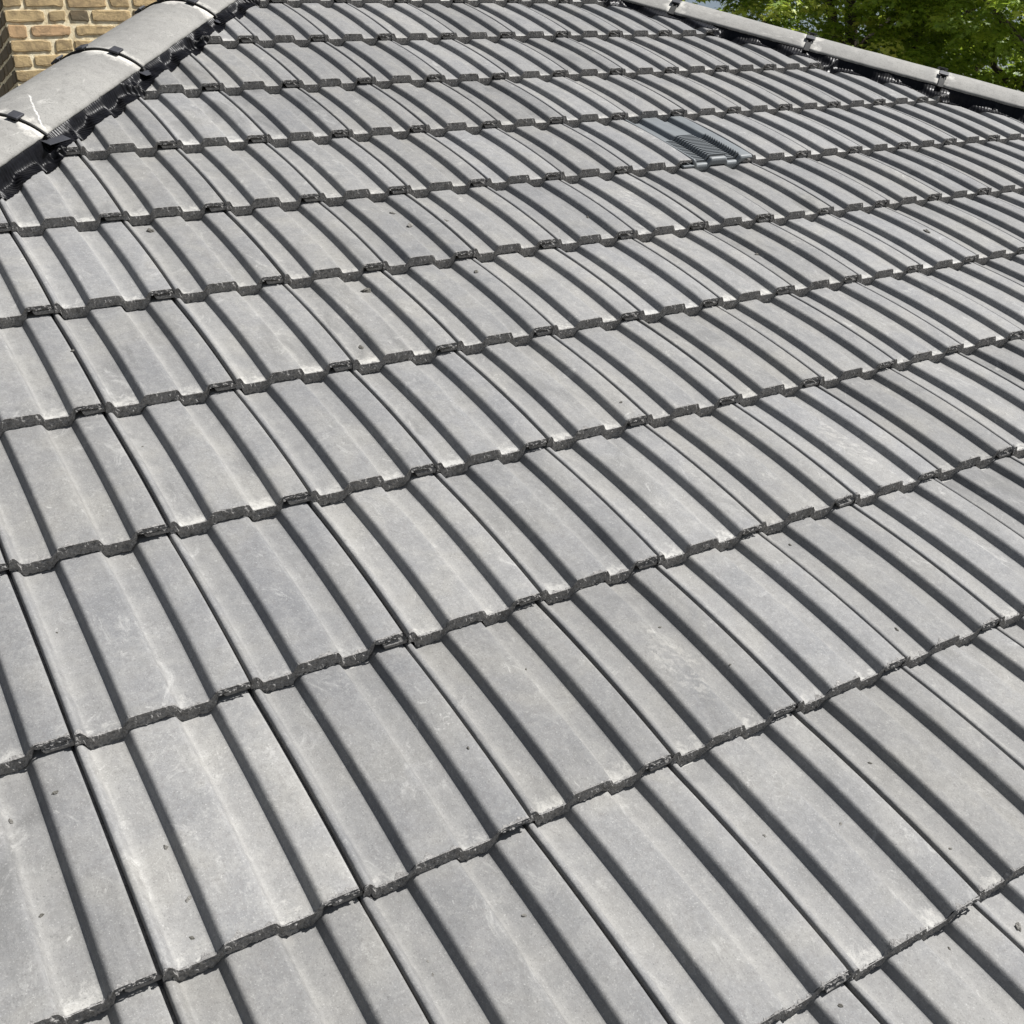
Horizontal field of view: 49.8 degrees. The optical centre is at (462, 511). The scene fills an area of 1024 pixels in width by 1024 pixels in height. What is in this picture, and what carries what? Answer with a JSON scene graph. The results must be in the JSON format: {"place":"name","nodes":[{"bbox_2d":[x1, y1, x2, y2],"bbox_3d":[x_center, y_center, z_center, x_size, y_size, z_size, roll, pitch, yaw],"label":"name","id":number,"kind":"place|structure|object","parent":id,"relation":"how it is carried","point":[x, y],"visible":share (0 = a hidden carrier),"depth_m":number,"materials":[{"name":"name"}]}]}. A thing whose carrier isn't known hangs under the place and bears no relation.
{"place":"outdoors","nodes":[
{"label":"outdoors","id":0,"kind":"place"},
{"bbox_2d":[0,0,156,96],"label":"brick wall","id":1,"kind":"structure","parent":0,"point":[37,37],"depth_m":5.74,"materials":[{"name":"beige brick"}]},
{"bbox_2d":[683,0,1017,86],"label":"broadleaf tree","id":2,"kind":"object","parent":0,"point":[836,29],"visible":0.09,"depth_m":12.21,"materials":[{"name":"green plant"}]},
{"bbox_2d":[849,0,1023,91],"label":"broadleaf tree","id":3,"kind":"object","parent":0,"point":[1011,34],"visible":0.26,"depth_m":11.11,"materials":[{"name":"green plant"}]},
{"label":"roof deck","id":4,"kind":"structure","parent":0,"visible":0},
{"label":"outer roof tiles","id":5,"kind":"object","parent":4,"relation":"on","visible":0},
{"bbox_2d":[78,981,172,1023],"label":"roof tile","id":6,"kind":"object","parent":5,"relation":"on","point":[146,1004],"visible":0.2,"depth_m":1.17,"materials":[{"name":"grey concrete"}]},
{"bbox_2d":[0,747,157,1023],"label":"roof tile","id":7,"kind":"object","parent":6,"relation":"on","point":[77,952],"visible":0.97,"depth_m":1.23,"materials":[{"name":"grey concrete"}]},
{"bbox_2d":[0,570,69,774],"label":"roof tile","id":8,"kind":"object","parent":7,"relation":"on","point":[31,717],"visible":1,"depth_m":1.43,"materials":[{"name":"grey concrete"}]},
{"bbox_2d":[0,0,259,199],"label":"hip flashing","id":9,"kind":"object","parent":5,"relation":"on","point":[18,171],"visible":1,"depth_m":2.87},
{"bbox_2d":[0,50,140,133],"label":"hip tile","id":10,"kind":"object","parent":9,"relation":"on","point":[51,98],"visible":0.98,"depth_m":2.83,"materials":[{"name":"concrete"}]},
{"bbox_2d":[86,1,213,65],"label":"hip tile","id":11,"kind":"object","parent":9,"relation":"on","point":[146,35],"visible":0.8,"depth_m":3.25,"materials":[{"name":"concrete"}]},
{"bbox_2d":[157,897,428,1023],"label":"roof tile","id":12,"kind":"object","parent":5,"relation":"on","point":[334,965],"visible":0.61,"depth_m":1.21,"materials":[{"name":"grey concrete"}]},
{"bbox_2d":[70,690,359,991],"bbox_3d":[-0.346,0.369,1.375,0.275,0.068,0.420,-14,45,-28],"label":"roof tile","id":13,"kind":"object","parent":12,"relation":"on","point":[217,800],"visible":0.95,"depth_m":1.33,"materials":[{"name":"grey concrete"}]},
{"bbox_2d":[5,533,249,752],"bbox_3d":[-0.515,0.159,1.588,0.275,0.068,0.421,-14,46,-28],"label":"roof tile","id":14,"kind":"object","parent":13,"relation":"on","point":[138,639],"visible":0.94,"depth_m":1.54,"materials":[{"name":"grey concrete"}]},
{"bbox_2d":[0,410,166,575],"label":"roof tile","id":15,"kind":"object","parent":14,"relation":"on","point":[63,490],"visible":0.99,"depth_m":1.75,"materials":[{"name":"grey concrete"}]},
{"bbox_2d":[0,310,100,435],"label":"roof tile","id":16,"kind":"object","parent":15,"relation":"on","point":[45,382],"visible":0.98,"depth_m":1.97,"materials":[{"name":"grey concrete"}]},
{"bbox_2d":[0,231,50,327],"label":"roof tile","id":17,"kind":"object","parent":16,"relation":"on","point":[22,294],"visible":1,"depth_m":2.17,"materials":[{"name":"grey concrete"}]},
{"bbox_2d":[357,825,666,1023],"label":"roof tile","id":18,"kind":"object","parent":5,"relation":"on","point":[478,941],"visible":0.76,"depth_m":1.28,"materials":[{"name":"grey concrete"}]},
{"bbox_2d":[247,644,529,905],"bbox_3d":[-0.139,0.317,1.488,0.275,0.068,0.420,-14,45,-28],"label":"roof tile","id":19,"kind":"object","parent":18,"relation":"on","point":[399,780],"visible":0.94,"depth_m":1.44,"materials":[{"name":"grey concrete"}]},
{"bbox_2d":[166,501,402,695],"bbox_3d":[-0.312,0.105,1.701,0.275,0.068,0.421,-14,46,-28],"label":"roof tile","id":20,"kind":"object","parent":19,"relation":"on","point":[288,594],"visible":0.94,"depth_m":1.66,"materials":[{"name":"grey concrete"}]},
{"bbox_2d":[102,388,307,537],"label":"roof tile","id":21,"kind":"object","parent":20,"relation":"on","point":[215,456],"visible":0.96,"depth_m":1.86,"materials":[{"name":"grey concrete"}]},
{"bbox_2d":[50,295,232,416],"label":"roof tile","id":22,"kind":"object","parent":21,"relation":"on","point":[154,351],"visible":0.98,"depth_m":2.07,"materials":[{"name":"grey concrete"}]},
{"bbox_2d":[8,217,172,318],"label":"roof tile","id":23,"kind":"object","parent":22,"relation":"on","point":[105,263],"visible":0.95,"depth_m":2.28,"materials":[{"name":"grey concrete"}]},
{"bbox_2d":[0,154,120,236],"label":"roof tile","id":24,"kind":"object","parent":23,"relation":"on","point":[69,190],"visible":1,"depth_m":2.46,"materials":[{"name":"grey concrete"}]},
{"bbox_2d":[602,0,1023,122],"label":"hip flashing","id":25,"kind":"object","parent":5,"relation":"on","point":[976,104],"visible":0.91,"depth_m":4.26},
{"bbox_2d":[771,983,879,1023],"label":"roof tile","id":26,"kind":"object","parent":5,"relation":"on","point":[822,1007],"visible":0.29,"depth_m":1.29,"materials":[{"name":"grey concrete"}]},
{"bbox_2d":[522,765,848,1023],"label":"roof tile","id":27,"kind":"object","parent":26,"relation":"on","point":[694,914],"visible":0.87,"depth_m":1.35,"materials":[{"name":"grey concrete"}]},
{"bbox_2d":[403,602,670,830],"bbox_3d":[0.062,0.262,1.602,0.275,0.068,0.421,-14,46,-28],"label":"roof tile","id":28,"kind":"object","parent":27,"relation":"on","point":[558,727],"visible":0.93,"depth_m":1.56,"materials":[{"name":"grey concrete"}]},
{"bbox_2d":[306,472,539,648],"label":"roof tile","id":29,"kind":"object","parent":28,"relation":"on","point":[429,558],"visible":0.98,"depth_m":1.77,"materials":[{"name":"grey concrete"}]},
{"bbox_2d":[232,367,433,505],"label":"roof tile","id":30,"kind":"object","parent":29,"relation":"on","point":[335,436],"visible":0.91,"depth_m":1.98,"materials":[{"name":"grey concrete"}]},
{"bbox_2d":[170,281,350,393],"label":"roof tile","id":31,"kind":"object","parent":30,"relation":"on","point":[264,337],"visible":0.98,"depth_m":2.18,"materials":[{"name":"grey concrete"}]},
{"bbox_2d":[120,207,281,302],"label":"roof tile","id":32,"kind":"object","parent":31,"relation":"on","point":[205,255],"visible":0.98,"depth_m":2.39,"materials":[{"name":"grey concrete"}]},
{"bbox_2d":[77,144,223,224],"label":"roof tile","id":33,"kind":"object","parent":32,"relation":"on","point":[161,182],"visible":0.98,"depth_m":2.60,"materials":[{"name":"grey concrete"}]},
{"bbox_2d":[66,99,174,160],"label":"roof tile","id":34,"kind":"object","parent":33,"relation":"on","point":[137,128],"visible":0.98,"depth_m":2.77,"materials":[{"name":"grey concrete"}]},
{"bbox_2d":[843,905,1023,1023],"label":"roof tile","id":35,"kind":"object","parent":5,"relation":"on","point":[974,974],"visible":0.58,"depth_m":1.34,"materials":[{"name":"grey concrete"}]},
{"bbox_2d":[666,712,979,992],"bbox_3d":[0.441,0.422,1.500,0.275,0.068,0.421,-14,45,-28],"label":"roof tile","id":36,"kind":"object","parent":35,"relation":"on","point":[873,880],"visible":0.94,"depth_m":1.46,"materials":[{"name":"grey concrete"}]},
{"bbox_2d":[534,565,795,770],"bbox_3d":[0.269,0.211,1.714,0.275,0.068,0.421,-14,46,-28],"label":"roof tile","id":37,"kind":"object","parent":36,"relation":"on","point":[682,688],"visible":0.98,"depth_m":1.67,"materials":[{"name":"grey concrete"}]},
{"bbox_2d":[432,447,656,605],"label":"roof tile","id":38,"kind":"object","parent":37,"relation":"on","point":[555,528],"visible":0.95,"depth_m":1.88,"materials":[{"name":"grey concrete"}]},
{"bbox_2d":[348,349,545,477],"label":"roof tile","id":39,"kind":"object","parent":38,"relation":"on","point":[451,412],"visible":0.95,"depth_m":2.09,"materials":[{"name":"grey concrete"}]},
{"bbox_2d":[281,268,456,373],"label":"roof tile","id":40,"kind":"object","parent":39,"relation":"on","point":[385,320],"visible":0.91,"depth_m":2.29,"materials":[{"name":"grey concrete"}]},
{"bbox_2d":[222,198,381,288],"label":"roof tile","id":41,"kind":"object","parent":40,"relation":"on","point":[304,244],"visible":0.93,"depth_m":2.50,"materials":[{"name":"grey concrete"}]},
{"bbox_2d":[174,139,318,215],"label":"roof tile","id":42,"kind":"object","parent":41,"relation":"on","point":[249,178],"visible":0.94,"depth_m":2.71,"materials":[{"name":"grey concrete"}]},
{"bbox_2d":[137,86,264,153],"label":"roof tile","id":43,"kind":"object","parent":42,"relation":"on","point":[202,120],"visible":0.93,"depth_m":2.91,"materials":[{"name":"grey concrete"}]},
{"bbox_2d":[899,627,1023,769],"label":"roof tile","id":44,"kind":"object","parent":5,"relation":"on","point":[977,682],"visible":0.6,"depth_m":1.75,"materials":[{"name":"grey concrete"}]},
{"bbox_2d":[755,504,998,670],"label":"roof tile","id":45,"kind":"object","parent":44,"relation":"on","point":[881,582],"visible":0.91,"depth_m":1.90,"materials":[{"name":"grey concrete"}]},
{"bbox_2d":[642,403,852,534],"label":"roof tile","id":46,"kind":"object","parent":45,"relation":"on","point":[768,480],"visible":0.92,"depth_m":2.11,"materials":[{"name":"grey concrete"}]},
{"bbox_2d":[548,318,735,427],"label":"roof tile","id":47,"kind":"object","parent":46,"relation":"on","point":[656,379],"visible":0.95,"depth_m":2.32,"materials":[{"name":"grey concrete"}]},
{"bbox_2d":[469,245,637,338],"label":"roof tile","id":48,"kind":"object","parent":47,"relation":"on","point":[562,295],"visible":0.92,"depth_m":2.52,"materials":[{"name":"grey concrete"}]},
{"bbox_2d":[403,184,554,261],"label":"roof tile","id":49,"kind":"object","parent":48,"relation":"on","point":[483,223],"visible":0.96,"depth_m":2.73,"materials":[{"name":"grey concrete"}]},
{"bbox_2d":[345,129,484,197],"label":"roof tile","id":50,"kind":"object","parent":49,"relation":"on","point":[419,164],"visible":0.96,"depth_m":2.93,"materials":[{"name":"grey concrete"}]},
{"bbox_2d":[296,81,423,141],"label":"roof tile","id":51,"kind":"object","parent":50,"relation":"on","point":[363,112],"visible":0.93,"depth_m":3.14,"materials":[{"name":"grey concrete"}]},
{"bbox_2d":[251,39,370,91],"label":"roof tile","id":52,"kind":"object","parent":51,"relation":"on","point":[313,66],"visible":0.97,"depth_m":3.34,"materials":[{"name":"grey concrete"}]},
{"bbox_2d":[917,262,1023,339],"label":"roof tile","id":53,"kind":"object","parent":5,"relation":"on","point":[998,295],"visible":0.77,"depth_m":2.92,"materials":[{"name":"grey concrete"}]},
{"bbox_2d":[827,206,976,274],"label":"roof tile","id":54,"kind":"object","parent":53,"relation":"on","point":[930,252],"visible":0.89,"depth_m":3.09,"materials":[{"name":"grey concrete"}]},
{"bbox_2d":[749,156,886,216],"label":"roof tile","id":55,"kind":"object","parent":54,"relation":"on","point":[840,195],"visible":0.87,"depth_m":3.30,"materials":[{"name":"grey concrete"}]},
{"bbox_2d":[682,112,807,165],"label":"roof tile","id":56,"kind":"object","parent":55,"relation":"on","point":[761,144],"visible":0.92,"depth_m":3.50,"materials":[{"name":"grey concrete"}]},
{"bbox_2d":[931,456,1023,538],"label":"roof tile","id":57,"kind":"object","parent":5,"relation":"on","point":[994,488],"visible":0.52,"depth_m":2.19,"materials":[{"name":"grey concrete"}]},
{"bbox_2d":[815,367,1011,480],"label":"roof tile","id":58,"kind":"object","parent":57,"relation":"on","point":[944,439],"visible":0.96,"depth_m":2.33,"materials":[{"name":"grey concrete"}]},
{"bbox_2d":[715,293,893,388],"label":"roof tile","id":59,"kind":"object","parent":58,"relation":"on","point":[828,351],"visible":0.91,"depth_m":2.54,"materials":[{"name":"grey concrete"}]},
{"bbox_2d":[631,228,790,308],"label":"roof tile","id":60,"kind":"object","parent":59,"relation":"on","point":[727,275],"visible":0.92,"depth_m":2.75,"materials":[{"name":"grey concrete"}]},
{"bbox_2d":[558,171,703,241],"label":"roof tile","id":61,"kind":"object","parent":60,"relation":"on","point":[644,212],"visible":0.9,"depth_m":2.96,"materials":[{"name":"grey concrete"}]},
{"bbox_2d":[494,122,627,183],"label":"roof tile","id":62,"kind":"object","parent":61,"relation":"on","point":[570,155],"visible":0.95,"depth_m":3.16,"materials":[{"name":"grey concrete"}]},
{"bbox_2d":[438,77,562,131],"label":"roof tile","id":63,"kind":"object","parent":62,"relation":"on","point":[507,106],"visible":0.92,"depth_m":3.37,"materials":[{"name":"grey concrete"}]},
{"bbox_2d":[390,37,504,85],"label":"roof tile","id":64,"kind":"object","parent":63,"relation":"on","point":[451,62],"visible":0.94,"depth_m":3.57,"materials":[{"name":"grey concrete"}]},
{"bbox_2d":[937,194,1023,253],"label":"roof tile","id":65,"kind":"object","parent":5,"relation":"on","point":[1006,218],"visible":0.59,"depth_m":3.37,"materials":[{"name":"grey concrete"}]},
{"bbox_2d":[856,148,987,202],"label":"roof tile","id":66,"kind":"object","parent":65,"relation":"on","point":[947,183],"visible":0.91,"depth_m":3.53,"materials":[{"name":"grey concrete"}]},
{"bbox_2d":[955,339,1023,389],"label":"roof tile","id":67,"kind":"object","parent":5,"relation":"on","point":[1005,361],"visible":0.48,"depth_m":2.63,"materials":[{"name":"grey concrete"}]},
{"bbox_2d":[855,272,1021,354],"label":"roof tile","id":68,"kind":"object","parent":67,"relation":"on","point":[969,325],"visible":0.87,"depth_m":2.77,"materials":[{"name":"grey concrete"}]},
{"bbox_2d":[768,213,918,284],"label":"roof tile","id":69,"kind":"object","parent":68,"relation":"on","point":[866,258],"visible":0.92,"depth_m":2.98,"materials":[{"name":"grey concrete"}]},
{"bbox_2d":[691,162,830,224],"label":"roof tile","id":70,"kind":"object","parent":69,"relation":"on","point":[781,201],"visible":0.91,"depth_m":3.18,"materials":[{"name":"grey concrete"}]},
{"bbox_2d":[622,115,751,170],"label":"vent tile","id":71,"kind":"object","parent":70,"relation":"on","point":[701,147],"visible":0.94,"depth_m":3.38,"materials":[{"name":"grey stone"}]},
{"bbox_2d":[971,253,1023,286],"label":"roof tile","id":72,"kind":"object","parent":5,"relation":"on","point":[1012,269],"visible":0.46,"depth_m":3.07,"materials":[{"name":"grey concrete"}]},
{"bbox_2d":[883,200,1023,264],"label":"roof tile","id":73,"kind":"object","parent":72,"relation":"on","point":[984,242],"visible":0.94,"depth_m":3.21,"materials":[{"name":"grey concrete"}]},
{"bbox_2d":[805,152,938,209],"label":"roof tile","id":74,"kind":"object","parent":73,"relation":"on","point":[895,189],"visible":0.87,"depth_m":3.41,"materials":[{"name":"grey concrete"}]},
{"bbox_2d":[972,872,1023,952],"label":"roof tile","id":75,"kind":"object","parent":5,"relation":"on","point":[1001,910],"visible":0.29,"depth_m":1.45,"materials":[{"name":"grey concrete"}]},
{"bbox_2d":[790,666,1023,901],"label":"roof tile","id":76,"kind":"object","parent":75,"relation":"on","point":[939,776],"visible":0.82,"depth_m":1.59,"materials":[{"name":"grey concrete"}]},
{"bbox_2d":[653,532,904,716],"bbox_3d":[0.476,0.159,1.827,0.275,0.068,0.420,-14,46,-28],"label":"roof tile","id":77,"kind":"object","parent":76,"relation":"on","point":[805,641],"visible":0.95,"depth_m":1.78,"materials":[{"name":"grey concrete"}]},
{"bbox_2d":[542,423,761,568],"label":"roof tile","id":78,"kind":"object","parent":77,"relation":"on","point":[666,504],"visible":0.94,"depth_m":1.99,"materials":[{"name":"grey concrete"}]},
{"bbox_2d":[452,333,645,450],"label":"roof tile","id":79,"kind":"object","parent":78,"relation":"on","point":[557,395],"visible":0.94,"depth_m":2.20,"materials":[{"name":"grey concrete"}]},
{"bbox_2d":[379,256,551,354],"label":"roof tile","id":80,"kind":"object","parent":79,"relation":"on","point":[464,305],"visible":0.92,"depth_m":2.41,"materials":[{"name":"grey concrete"}]},
{"bbox_2d":[317,191,471,274],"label":"roof tile","id":81,"kind":"object","parent":80,"relation":"on","point":[394,244],"visible":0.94,"depth_m":2.62,"materials":[{"name":"grey concrete"}]},
{"bbox_2d":[263,134,404,205],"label":"roof tile","id":82,"kind":"object","parent":81,"relation":"on","point":[335,171],"visible":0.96,"depth_m":2.82,"materials":[{"name":"grey concrete"}]},
{"bbox_2d":[217,84,347,146],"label":"roof tile","id":83,"kind":"object","parent":82,"relation":"on","point":[285,116],"visible":0.91,"depth_m":3.03,"materials":[{"name":"grey concrete"}]},
{"bbox_2d":[190,39,296,94],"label":"roof tile","id":84,"kind":"object","parent":83,"relation":"on","point":[239,68],"visible":0.94,"depth_m":3.23,"materials":[{"name":"grey concrete"}]},
{"bbox_2d":[994,615,1023,647],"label":"roof tile","id":85,"kind":"object","parent":5,"relation":"on","point":[1014,632],"visible":0.19,"depth_m":1.89,"materials":[{"name":"grey concrete"}]},
{"bbox_2d":[849,478,1023,630],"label":"roof tile","id":86,"kind":"object","parent":85,"relation":"on","point":[975,552],"visible":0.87,"depth_m":2.03,"materials":[{"name":"grey concrete"}]},
{"bbox_2d":[731,385,937,506],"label":"roof tile","id":87,"kind":"object","parent":86,"relation":"on","point":[864,461],"visible":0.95,"depth_m":2.22,"materials":[{"name":"grey concrete"}]},
{"bbox_2d":[635,305,817,406],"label":"roof tile","id":88,"kind":"object","parent":87,"relation":"on","point":[746,365],"visible":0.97,"depth_m":2.43,"materials":[{"name":"grey concrete"}]},
{"bbox_2d":[552,237,717,322],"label":"roof tile","id":89,"kind":"object","parent":88,"relation":"on","point":[649,286],"visible":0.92,"depth_m":2.64,"materials":[{"name":"grey concrete"}]},
{"bbox_2d":[484,178,632,251],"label":"roof tile","id":90,"kind":"object","parent":89,"relation":"on","point":[557,210],"visible":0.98,"depth_m":2.84,"materials":[{"name":"grey concrete"}]},
{"bbox_2d":[422,125,559,190],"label":"roof tile","id":91,"kind":"object","parent":90,"relation":"on","point":[496,159],"visible":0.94,"depth_m":3.05,"materials":[{"name":"grey concrete"}]},
{"bbox_2d":[368,79,495,136],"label":"roof tile","id":92,"kind":"object","parent":91,"relation":"on","point":[437,108],"visible":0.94,"depth_m":3.25,"materials":[{"name":"grey concrete"}]},
{"bbox_2d":[322,38,439,87],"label":"roof tile","id":93,"kind":"object","parent":92,"relation":"on","point":[383,63],"visible":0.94,"depth_m":3.46,"materials":[{"name":"grey concrete"}]},
{"bbox_2d":[1008,455,1023,465],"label":"roof tile","id":94,"kind":"object","parent":5,"relation":"on","point":[1020,460],"visible":0.16,"depth_m":2.31,"materials":[{"name":"grey concrete"}]},
{"bbox_2d":[887,352,1023,457],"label":"roof tile","id":95,"kind":"object","parent":94,"relation":"on","point":[992,402],"visible":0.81,"depth_m":2.48,"materials":[{"name":"grey concrete"}]},
{"bbox_2d":[787,282,960,370],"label":"roof tile","id":96,"kind":"object","parent":95,"relation":"on","point":[902,338],"visible":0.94,"depth_m":2.66,"materials":[{"name":"grey concrete"}]},
{"bbox_2d":[701,221,856,296],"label":"roof tile","id":97,"kind":"object","parent":96,"relation":"on","point":[801,267],"visible":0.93,"depth_m":2.86,"materials":[{"name":"grey concrete"}]},
{"bbox_2d":[625,166,769,232],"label":"roof tile","id":98,"kind":"object","parent":97,"relation":"on","point":[713,205],"visible":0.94,"depth_m":3.07,"materials":[{"name":"grey concrete"}]},
{"bbox_2d":[560,118,691,176],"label":"roof tile","id":99,"kind":"object","parent":98,"relation":"on","point":[638,152],"visible":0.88,"depth_m":3.27,"materials":[{"name":"grey concrete"}]},
{"bbox_2d":[501,75,623,126],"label":"roof tile","id":100,"kind":"object","parent":99,"relation":"on","point":[572,103],"visible":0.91,"depth_m":3.48,"materials":[{"name":"grey concrete"}]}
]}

